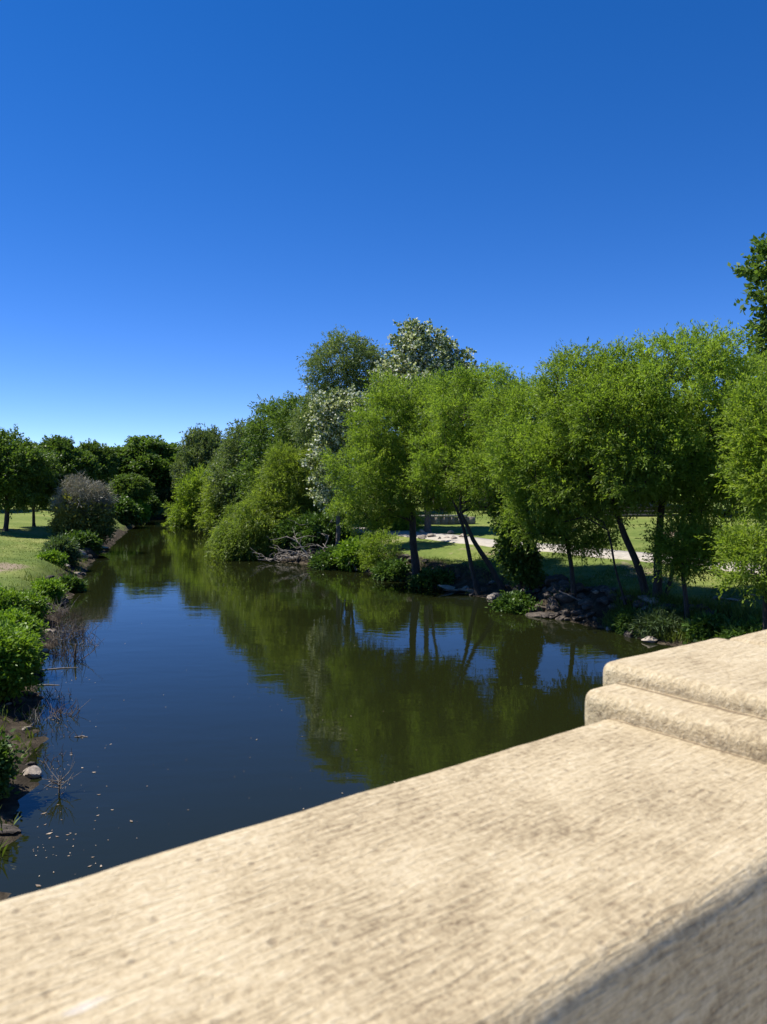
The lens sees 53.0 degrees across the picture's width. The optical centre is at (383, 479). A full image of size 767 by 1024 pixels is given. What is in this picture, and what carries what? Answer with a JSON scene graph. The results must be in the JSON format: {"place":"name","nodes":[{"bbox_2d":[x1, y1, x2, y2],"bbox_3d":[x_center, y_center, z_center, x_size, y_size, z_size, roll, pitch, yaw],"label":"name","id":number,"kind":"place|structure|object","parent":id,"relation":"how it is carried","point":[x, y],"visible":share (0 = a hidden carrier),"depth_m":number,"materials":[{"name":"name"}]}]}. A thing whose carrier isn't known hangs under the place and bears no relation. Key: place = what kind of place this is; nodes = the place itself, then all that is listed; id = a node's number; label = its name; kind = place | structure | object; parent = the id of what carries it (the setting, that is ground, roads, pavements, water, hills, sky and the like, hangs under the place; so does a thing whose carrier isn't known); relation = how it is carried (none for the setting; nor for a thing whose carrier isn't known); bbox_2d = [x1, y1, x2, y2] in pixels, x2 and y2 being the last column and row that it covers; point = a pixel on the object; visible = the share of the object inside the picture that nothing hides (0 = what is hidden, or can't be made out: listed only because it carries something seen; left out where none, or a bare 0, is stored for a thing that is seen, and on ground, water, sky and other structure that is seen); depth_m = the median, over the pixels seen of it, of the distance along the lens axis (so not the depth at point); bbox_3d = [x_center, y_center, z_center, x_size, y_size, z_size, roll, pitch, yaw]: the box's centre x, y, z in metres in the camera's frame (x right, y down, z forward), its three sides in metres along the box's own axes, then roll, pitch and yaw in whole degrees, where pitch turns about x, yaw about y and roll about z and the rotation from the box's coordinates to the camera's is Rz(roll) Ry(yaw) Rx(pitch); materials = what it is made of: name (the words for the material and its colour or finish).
{"place":"outdoors","nodes":[
{"label":"outdoors","id":0,"kind":"place"},
{"bbox_2d":[0,519,674,899],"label":"water","id":1,"kind":"structure","parent":0,"point":[208,667],"depth_m":21.59,"materials":[{"name":"blue liquid"}]},
{"bbox_2d":[39,756,78,792],"bbox_3d":[-6.186,5.739,14.698,0.707,0.821,0.633,0,0,-16],"label":"dead twig shrub","id":2,"kind":"object","parent":1,"relation":"in","point":[59,781],"visible":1,"depth_m":14.62,"materials":[{"name":"plant"}]},
{"bbox_2d":[35,643,350,885],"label":"floating leaves","id":3,"kind":"object","parent":1,"relation":"on","point":[96,815],"visible":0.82,"depth_m":13.48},
{"bbox_2d":[0,496,765,900],"bbox_3d":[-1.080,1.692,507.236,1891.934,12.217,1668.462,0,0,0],"label":"ground","id":4,"kind":"structure","parent":0,"point":[20,522],"depth_m":41.79,"materials":[{"name":"plant"}]},
{"bbox_2d":[0,824,20,834],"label":"rock","id":5,"kind":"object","parent":4,"relation":"on","point":[11,829],"depth_m":12.98,"materials":[{"name":"stone"}]},
{"bbox_2d":[0,726,27,798],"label":"leafy bush","id":6,"kind":"object","parent":4,"relation":"on","point":[8,772],"visible":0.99,"depth_m":14.28,"materials":[{"name":"green plant"}]},
{"bbox_2d":[0,583,34,611],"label":"leafy bush","id":7,"kind":"object","parent":4,"relation":"on","point":[9,596],"visible":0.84,"depth_m":27.92,"materials":[{"name":"green plant"}]},
{"bbox_2d":[0,614,48,705],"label":"leafy bush","id":8,"kind":"object","parent":4,"relation":"on","point":[20,660],"visible":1,"depth_m":20.05,"materials":[{"name":"green plant"}]},
{"bbox_2d":[0,604,49,647],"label":"leafy bush","id":9,"kind":"object","parent":4,"relation":"on","point":[21,617],"visible":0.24,"depth_m":26.11,"materials":[{"name":"green plant"}]},
{"bbox_2d":[0,619,49,654],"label":"leafy bush","id":10,"kind":"object","parent":4,"relation":"on","point":[13,625],"visible":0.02,"depth_m":23.49,"materials":[{"name":"green plant"}]},
{"bbox_2d":[0,424,63,530],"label":"oak tree","id":11,"kind":"object","parent":4,"relation":"on","point":[24,463],"visible":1,"depth_m":62.85,"materials":[{"name":"green plant"}]},
{"bbox_2d":[22,765,41,778],"bbox_3d":[-7.113,5.927,15.556,0.382,0.242,0.327,-5,16,-15],"label":"rock","id":12,"kind":"object","parent":4,"relation":"on","point":[33,771],"visible":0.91,"depth_m":15.48,"materials":[{"name":"stone"}]},
{"bbox_2d":[1,702,66,725],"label":"dead stalk clump","id":13,"kind":"object","parent":4,"relation":"on","point":[32,713],"visible":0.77,"depth_m":19.06,"materials":[{"name":"plant"}]},
{"bbox_2d":[21,589,55,621],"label":"leafy bush","id":14,"kind":"object","parent":4,"relation":"on","point":[41,606],"visible":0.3,"depth_m":31.31,"materials":[{"name":"green plant"}]},
{"bbox_2d":[13,448,68,526],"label":"oak tree","id":15,"kind":"object","parent":4,"relation":"on","point":[43,503],"visible":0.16,"depth_m":69.87,"materials":[{"name":"green plant"}]},
{"bbox_2d":[16,741,71,768],"bbox_3d":[-7.278,5.937,16.580,1.249,0.406,1.287,0,0,0],"label":"dead stalk clump","id":16,"kind":"object","parent":4,"relation":"on","point":[44,754],"visible":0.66,"depth_m":16.50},
{"bbox_2d":[30,576,69,602],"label":"leafy bush","id":17,"kind":"object","parent":4,"relation":"on","point":[54,588],"visible":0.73,"depth_m":36.68,"materials":[{"name":"green plant"}]},
{"bbox_2d":[29,683,70,702],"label":"dead stalk clump","id":18,"kind":"object","parent":4,"relation":"on","point":[45,698],"visible":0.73,"depth_m":20.95,"materials":[{"name":"plant"}]},
{"bbox_2d":[19,721,82,737],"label":"dead stalk clump","id":19,"kind":"object","parent":4,"relation":"on","point":[56,732],"visible":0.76,"depth_m":18.00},
{"bbox_2d":[34,548,68,568],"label":"leafy bush","id":20,"kind":"object","parent":4,"relation":"on","point":[55,557],"visible":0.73,"depth_m":46.64,"materials":[{"name":"green plant"}]},
{"bbox_2d":[22,696,84,725],"bbox_3d":[-8.289,5.785,19.466,1.684,0.709,1.195,0,0,-29],"label":"dead stalk clump","id":21,"kind":"object","parent":4,"relation":"on","point":[60,711],"visible":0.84,"depth_m":19.44,"materials":[{"name":"plant"}]},
{"bbox_2d":[41,628,75,645],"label":"dead stalk clump","id":22,"kind":"object","parent":4,"relation":"on","point":[43,637],"visible":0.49,"depth_m":27.98,"materials":[{"name":"plant"}]},
{"bbox_2d":[37,531,83,565],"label":"thorn shrub","id":23,"kind":"object","parent":4,"relation":"on","point":[67,545],"visible":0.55,"depth_m":50.09,"materials":[{"name":"green plant"}]},
{"bbox_2d":[50,596,76,614],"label":"dead stalk clump","id":24,"kind":"object","parent":4,"relation":"on","point":[63,607],"visible":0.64,"depth_m":34.22,"materials":[{"name":"plant"}]},
{"bbox_2d":[43,612,84,630],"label":"dead stalk clump","id":25,"kind":"object","parent":4,"relation":"on","point":[51,626],"visible":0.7,"depth_m":30.93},
{"bbox_2d":[44,638,86,658],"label":"dead stalk clump","id":26,"kind":"object","parent":4,"relation":"on","point":[53,652],"visible":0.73,"depth_m":26.11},
{"bbox_2d":[44,617,92,638],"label":"dead stalk clump","id":27,"kind":"object","parent":4,"relation":"on","point":[65,630],"visible":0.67,"depth_m":29.24,"materials":[{"name":"plant"}]},
{"bbox_2d":[55,572,88,592],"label":"leafy bush","id":28,"kind":"object","parent":4,"relation":"on","point":[76,584],"visible":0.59,"depth_m":40.99,"materials":[{"name":"green plant"}]},
{"bbox_2d":[38,431,106,487],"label":"oak tree","id":29,"kind":"object","parent":4,"relation":"on","point":[78,459],"visible":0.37,"depth_m":96.52,"materials":[{"name":"green plant"}]},
{"bbox_2d":[48,603,96,622],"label":"dead stalk clump","id":30,"kind":"object","parent":4,"relation":"on","point":[77,616],"visible":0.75,"depth_m":32.54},
{"bbox_2d":[51,623,96,645],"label":"dead stalk clump","id":31,"kind":"object","parent":4,"relation":"on","point":[71,636],"visible":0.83,"depth_m":28.52,"materials":[{"name":"plant"}]},
{"bbox_2d":[52,638,104,663],"bbox_3d":[-10.196,5.699,25.450,1.484,0.879,1.586,0,0,24],"label":"dead stalk clump","id":32,"kind":"object","parent":4,"relation":"on","point":[74,655],"visible":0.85,"depth_m":25.28,"materials":[{"name":"plant"}]},
{"bbox_2d":[59,620,102,635],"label":"dead stalk clump","id":33,"kind":"object","parent":4,"relation":"on","point":[78,627],"visible":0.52,"depth_m":30.00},
{"bbox_2d":[46,469,120,543],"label":"half dead shrub","id":34,"kind":"object","parent":4,"relation":"on","point":[81,504],"visible":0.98,"depth_m":62.57,"materials":[{"name":"grey plant"}]},
{"bbox_2d":[63,529,104,555],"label":"leafy bush","id":35,"kind":"object","parent":4,"relation":"on","point":[91,540],"visible":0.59,"depth_m":59.06,"materials":[{"name":"green plant"}]},
{"bbox_2d":[80,546,97,557],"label":"boulder","id":36,"kind":"object","parent":4,"relation":"on","point":[88,551],"visible":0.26,"depth_m":58.47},
{"bbox_2d":[75,438,120,484],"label":"oak tree","id":37,"kind":"object","parent":4,"relation":"on","point":[107,459],"visible":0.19,"depth_m":111.16,"materials":[{"name":"green plant"}]},
{"bbox_2d":[102,445,141,485],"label":"oak tree","id":38,"kind":"object","parent":4,"relation":"on","point":[110,479],"visible":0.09,"depth_m":122.01,"materials":[{"name":"green plant"}]},
{"bbox_2d":[109,493,143,525],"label":"waterside shrub","id":39,"kind":"object","parent":4,"relation":"on","point":[126,510],"visible":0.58,"depth_m":95.20,"materials":[{"name":"green plant"}]},
{"bbox_2d":[106,472,155,503],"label":"oak tree","id":40,"kind":"object","parent":4,"relation":"on","point":[133,486],"visible":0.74,"depth_m":104.23,"materials":[{"name":"green plant"}]},
{"bbox_2d":[132,498,153,524],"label":"waterside shrub","id":41,"kind":"object","parent":4,"relation":"on","point":[146,509],"visible":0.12,"depth_m":103.52,"materials":[{"name":"green plant"}]},
{"bbox_2d":[109,435,181,489],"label":"oak tree","id":42,"kind":"object","parent":4,"relation":"on","point":[154,458],"visible":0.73,"depth_m":123.91,"materials":[{"name":"green plant"}]},
{"bbox_2d":[144,494,164,516],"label":"waterside shrub","id":43,"kind":"object","parent":4,"relation":"on","point":[154,503],"visible":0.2,"depth_m":116.25,"materials":[{"name":"green plant"}]},
{"bbox_2d":[151,485,169,505],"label":"waterside shrub","id":44,"kind":"object","parent":4,"relation":"on","point":[158,494],"visible":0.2,"depth_m":122.66,"materials":[{"name":"green plant"}]},
{"bbox_2d":[155,475,174,488],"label":"oak tree","id":45,"kind":"object","parent":4,"relation":"on","point":[163,486],"visible":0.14,"depth_m":124.55,"materials":[{"name":"green plant"}]},
{"bbox_2d":[157,485,194,504],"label":"elm tree","id":46,"kind":"object","parent":4,"relation":"on","point":[167,493],"visible":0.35,"depth_m":122.24,"materials":[{"name":"green plant"}]},
{"bbox_2d":[160,461,218,528],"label":"willow shrub","id":47,"kind":"object","parent":4,"relation":"on","point":[184,507],"visible":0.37,"depth_m":94.40,"materials":[{"name":"yellow-green leaf"},{"name":"dark bark"}]},
{"bbox_2d":[169,423,224,493],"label":"elm tree","id":48,"kind":"object","parent":4,"relation":"on","point":[198,446],"visible":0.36,"depth_m":113.38,"materials":[{"name":"green plant"}]},
{"bbox_2d":[192,465,247,534],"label":"willow shrub","id":49,"kind":"object","parent":4,"relation":"on","point":[210,513],"visible":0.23,"depth_m":81.93,"materials":[{"name":"green plant"}]},
{"bbox_2d":[203,442,251,467],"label":"elm tree","id":50,"kind":"object","parent":4,"relation":"on","point":[217,451],"visible":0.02,"depth_m":108.97,"materials":[{"name":"green plant"}]},
{"bbox_2d":[200,417,269,511],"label":"elm tree","id":51,"kind":"object","parent":4,"relation":"on","point":[230,448],"visible":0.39,"depth_m":80.37,"materials":[{"name":"green plant"}]},
{"bbox_2d":[203,495,298,560],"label":"willow shrub","id":52,"kind":"object","parent":4,"relation":"on","point":[241,538],"visible":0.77,"depth_m":57.89,"materials":[{"name":"green plant"}]},
{"bbox_2d":[217,392,304,502],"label":"elm tree","id":53,"kind":"object","parent":4,"relation":"on","point":[258,430],"visible":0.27,"depth_m":73.68,"materials":[{"name":"green plant"}]},
{"bbox_2d":[252,543,321,561],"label":"driftwood branch","id":54,"kind":"object","parent":4,"relation":"on","point":[288,557],"visible":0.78,"depth_m":55.86,"materials":[{"name":"grey wood"}]},
{"bbox_2d":[268,510,311,548],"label":"shrub","id":55,"kind":"object","parent":4,"relation":"on","point":[286,528],"visible":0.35,"depth_m":57.07,"materials":[{"name":"green plant"}]},
{"bbox_2d":[241,437,345,528],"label":"willow shrub","id":56,"kind":"object","parent":4,"relation":"on","point":[281,483],"visible":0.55,"depth_m":60.14,"materials":[{"name":"green plant"}]},
{"bbox_2d":[255,390,335,487],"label":"elm tree","id":57,"kind":"object","parent":4,"relation":"on","point":[281,435],"visible":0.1,"depth_m":68.31,"materials":[{"name":"green plant"}]},
{"bbox_2d":[267,527,330,559],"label":"driftwood branch","id":58,"kind":"object","parent":4,"relation":"on","point":[305,553],"visible":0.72,"depth_m":54.50,"materials":[{"name":"grey wood"}]},
{"bbox_2d":[290,509,356,552],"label":"shrub","id":59,"kind":"object","parent":4,"relation":"on","point":[317,522],"visible":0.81,"depth_m":55.98,"materials":[{"name":"green plant"}]},
{"bbox_2d":[306,544,346,569],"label":"shrub","id":60,"kind":"object","parent":4,"relation":"on","point":[321,559],"visible":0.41,"depth_m":51.62,"materials":[{"name":"green plant"}]},
{"bbox_2d":[298,383,373,545],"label":"white poplar","id":61,"kind":"object","parent":4,"relation":"on","point":[335,403],"visible":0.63,"depth_m":54.14,"materials":[{"name":"grey plant"}]},
{"bbox_2d":[279,324,393,531],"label":"elm tree","id":62,"kind":"object","parent":4,"relation":"on","point":[349,368],"visible":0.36,"depth_m":61.53,"materials":[{"name":"green plant"}]},
{"bbox_2d":[329,532,386,571],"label":"shrub","id":63,"kind":"object","parent":4,"relation":"on","point":[345,552],"visible":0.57,"depth_m":50.50,"materials":[{"name":"green plant"}]},
{"bbox_2d":[353,523,406,574],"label":"shrub","id":64,"kind":"object","parent":4,"relation":"on","point":[375,558],"visible":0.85,"depth_m":47.99,"materials":[{"name":"green plant"}]},
{"bbox_2d":[0,532,762,855],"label":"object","id":65,"kind":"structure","parent":4,"relation":"on","point":[734,611],"depth_m":30.83,"materials":[{"name":"plant"}]},
{"bbox_2d":[353,432,420,502],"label":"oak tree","id":66,"kind":"object","parent":4,"relation":"on","point":[379,467],"visible":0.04,"depth_m":83.36,"materials":[{"name":"green plant"}]},
{"bbox_2d":[369,557,411,581],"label":"shrub","id":67,"kind":"object","parent":4,"relation":"on","point":[389,569],"visible":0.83,"depth_m":45.74,"materials":[{"name":"green plant"}]},
{"bbox_2d":[313,365,476,584],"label":"willow tree","id":68,"kind":"object","parent":4,"relation":"on","point":[367,496],"visible":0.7,"depth_m":42.35,"materials":[{"name":"green plant"}]},
{"bbox_2d":[365,506,424,530],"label":"shrub","id":69,"kind":"object","parent":4,"relation":"on","point":[402,526],"visible":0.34,"depth_m":61.81,"materials":[{"name":"green plant"}]},
{"bbox_2d":[364,314,483,532],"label":"white poplar","id":70,"kind":"object","parent":4,"relation":"on","point":[408,342],"visible":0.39,"depth_m":58.77,"materials":[{"name":"grey plant"}]},
{"bbox_2d":[406,564,454,589],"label":"shrub","id":71,"kind":"object","parent":4,"relation":"on","point":[426,577],"visible":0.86,"depth_m":42.83,"materials":[{"name":"green plant"}]},
{"bbox_2d":[419,515,474,524],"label":"ledge wall","id":72,"kind":"structure","parent":4,"relation":"on","point":[447,520],"depth_m":66.12,"materials":[{"name":"stone"}]},
{"bbox_2d":[399,357,530,594],"bbox_3d":[4.923,-0.150,39.941,8.316,12.388,5.854,0,0,0],"label":"willow tree","id":73,"kind":"object","parent":4,"relation":"on","point":[467,382],"visible":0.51,"depth_m":39.15,"materials":[{"name":"green plant"}]},
{"bbox_2d":[439,492,494,509],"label":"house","id":74,"kind":"structure","parent":4,"relation":"on","point":[464,504],"depth_m":92.30,"materials":[{"name":"grey"}]},
{"bbox_2d":[439,362,574,593],"bbox_3d":[6.059,0.298,36.235,6.874,11.838,5.316,0,0,0],"label":"ivy clad tree","id":75,"kind":"object","parent":4,"relation":"on","point":[518,564],"visible":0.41,"depth_m":35.80,"materials":[{"name":"green plant"}]},
{"bbox_2d":[485,588,537,614],"bbox_3d":[6.052,6.034,35.366,2.830,2.146,2.507,0,0,0],"label":"shrub","id":76,"kind":"object","parent":4,"relation":"on","point":[506,602],"visible":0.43,"depth_m":35.08,"materials":[{"name":"green plant"}]},
{"bbox_2d":[512,598,542,614],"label":"shrub","id":77,"kind":"object","parent":4,"relation":"on","point":[525,610],"visible":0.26,"depth_m":34.41,"materials":[{"name":"green plant"}]},
{"bbox_2d":[525,612,543,616],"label":"rock","id":78,"kind":"object","parent":4,"relation":"on","point":[533,614],"visible":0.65,"depth_m":33.78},
{"bbox_2d":[540,611,552,617],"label":"rock","id":79,"kind":"object","parent":4,"relation":"on","point":[545,615],"visible":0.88,"depth_m":33.39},
{"bbox_2d":[544,577,560,585],"bbox_3d":[7.798,4.691,35.452,0.781,0.406,0.730,-2,-10,-27],"label":"rock","id":80,"kind":"object","parent":4,"relation":"on","point":[548,581],"visible":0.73,"depth_m":35.25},
{"bbox_2d":[547,595,558,604],"bbox_3d":[7.573,5.382,34.062,0.486,0.471,0.630,0,0,-36],"label":"rock","id":81,"kind":"object","parent":4,"relation":"on","point":[551,600],"visible":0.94,"depth_m":33.97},
{"bbox_2d":[547,584,560,592],"bbox_3d":[7.831,4.936,34.677,0.711,0.406,0.751,0,0,-22],"label":"rock","id":82,"kind":"object","parent":4,"relation":"on","point":[554,588],"visible":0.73,"depth_m":34.55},
{"bbox_2d":[550,602,559,610],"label":"rock","id":83,"kind":"object","parent":4,"relation":"on","point":[554,606],"visible":0.99,"depth_m":33.67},
{"bbox_2d":[476,380,634,594],"bbox_3d":[7.659,0.267,33.392,7.673,9.671,6.967,0,0,0],"label":"willow tree","id":84,"kind":"object","parent":4,"relation":"on","point":[503,452],"visible":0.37,"depth_m":32.96,"materials":[{"name":"green plant"}]},
{"bbox_2d":[554,574,568,581],"bbox_3d":[8.164,4.705,35.752,0.893,0.627,0.698,-4,7,9],"label":"rock","id":85,"kind":"object","parent":4,"relation":"on","point":[562,576],"visible":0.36,"depth_m":35.58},
{"bbox_2d":[555,593,573,602],"bbox_3d":[7.952,5.194,33.712,0.953,0.457,0.578,-7,5,37],"label":"rock","id":86,"kind":"object","parent":4,"relation":"on","point":[564,598],"visible":0.81,"depth_m":33.48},
{"bbox_2d":[570,610,582,615],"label":"rock","id":87,"kind":"object","parent":4,"relation":"on","point":[576,612],"visible":0.7,"depth_m":32.67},
{"bbox_2d":[578,598,593,604],"bbox_3d":[8.682,5.203,32.736,0.794,0.326,0.536,0,0,15],"label":"rock","id":88,"kind":"object","parent":4,"relation":"on","point":[584,601],"visible":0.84,"depth_m":32.63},
{"bbox_2d":[505,332,693,604],"bbox_3d":[8.312,-0.386,30.085,6.836,10.945,8.058,0,0,0],"label":"willow tree","id":89,"kind":"object","parent":4,"relation":"on","point":[588,384],"visible":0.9,"depth_m":29.66,"materials":[{"name":"green plant"}]},
{"bbox_2d":[600,596,610,604],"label":"rock","id":90,"kind":"object","parent":4,"relation":"on","point":[605,600],"visible":0.97,"depth_m":31.80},
{"bbox_2d":[608,604,643,636],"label":"shrub","id":91,"kind":"object","parent":4,"relation":"on","point":[621,620],"visible":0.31,"depth_m":29.81,"materials":[{"name":"green plant"}]},
{"bbox_2d":[624,630,635,637],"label":"rock","id":92,"kind":"object","parent":4,"relation":"on","point":[629,634],"visible":0.75,"depth_m":29.34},
{"bbox_2d":[602,507,689,517],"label":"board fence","id":93,"kind":"object","parent":4,"relation":"on","point":[646,515],"visible":0.1,"depth_m":69.91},
{"bbox_2d":[641,636,658,642],"bbox_3d":[9.850,5.919,28.427,0.608,0.289,0.404,0,-5,-2],"label":"rock","id":94,"kind":"object","parent":4,"relation":"on","point":[649,639],"visible":0.99,"depth_m":28.33,"materials":[{"name":"stone"}]},
{"bbox_2d":[623,600,685,640],"bbox_3d":[10.577,5.490,29.078,2.624,1.826,2.516,0,0,-43],"label":"shrub","id":95,"kind":"object","parent":4,"relation":"on","point":[654,619],"visible":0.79,"depth_m":28.69,"materials":[{"name":"green plant"}]},
{"bbox_2d":[556,315,766,603],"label":"willow tree","id":96,"kind":"object","parent":4,"relation":"on","point":[694,486],"visible":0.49,"depth_m":28.26,"materials":[{"name":"green plant"}]},
{"bbox_2d":[632,505,736,621],"bbox_3d":[11.350,3.236,28.602,3.902,4.676,3.568,0,0,0],"label":"willow sapling","id":97,"kind":"object","parent":4,"relation":"on","point":[685,552],"visible":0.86,"depth_m":28.24,"materials":[{"name":"green plant"}]},
{"bbox_2d":[676,610,737,643],"bbox_3d":[11.806,5.522,27.685,2.277,1.813,2.112,0,0,0],"label":"shrub","id":98,"kind":"object","parent":4,"relation":"on","point":[703,626],"visible":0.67,"depth_m":27.31,"materials":[{"name":"green plant"}]},
{"bbox_2d":[694,364,766,629],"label":"willow tree","id":99,"kind":"object","parent":4,"relation":"on","point":[750,484],"visible":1,"depth_m":23.87,"materials":[{"name":"green plant"}]},
{"bbox_2d":[703,615,762,639],"bbox_3d":[12.622,5.514,26.390,2.885,1.796,2.908,0,0,0],"label":"shrub","id":100,"kind":"object","parent":4,"relation":"on","point":[730,631],"visible":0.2,"depth_m":26.12,"materials":[{"name":"green plant"}]},
{"bbox_2d":[727,232,766,383],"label":"shade tree","id":101,"kind":"object","parent":4,"relation":"on","point":[756,275],"visible":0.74,"depth_m":36.14,"materials":[{"name":"green plant"}]},
{"bbox_2d":[0,0,766,458],"label":"sky","id":102,"kind":"structure","parent":0,"point":[194,193],"materials":[{"name":"blue"}]},
{"bbox_2d":[351,527,762,573],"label":"path","id":103,"kind":"structure","parent":0,"point":[624,555],"depth_m":50.63,"materials":[{"name":"concrete"}]},
{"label":"bridge deck","id":104,"kind":"structure","parent":0,"visible":0},
{"bbox_2d":[0,630,766,1023],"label":"bridge parapet","id":105,"kind":"structure","parent":104,"relation":"on","point":[606,862],"depth_m":0.73,"materials":[{"name":"stone"}]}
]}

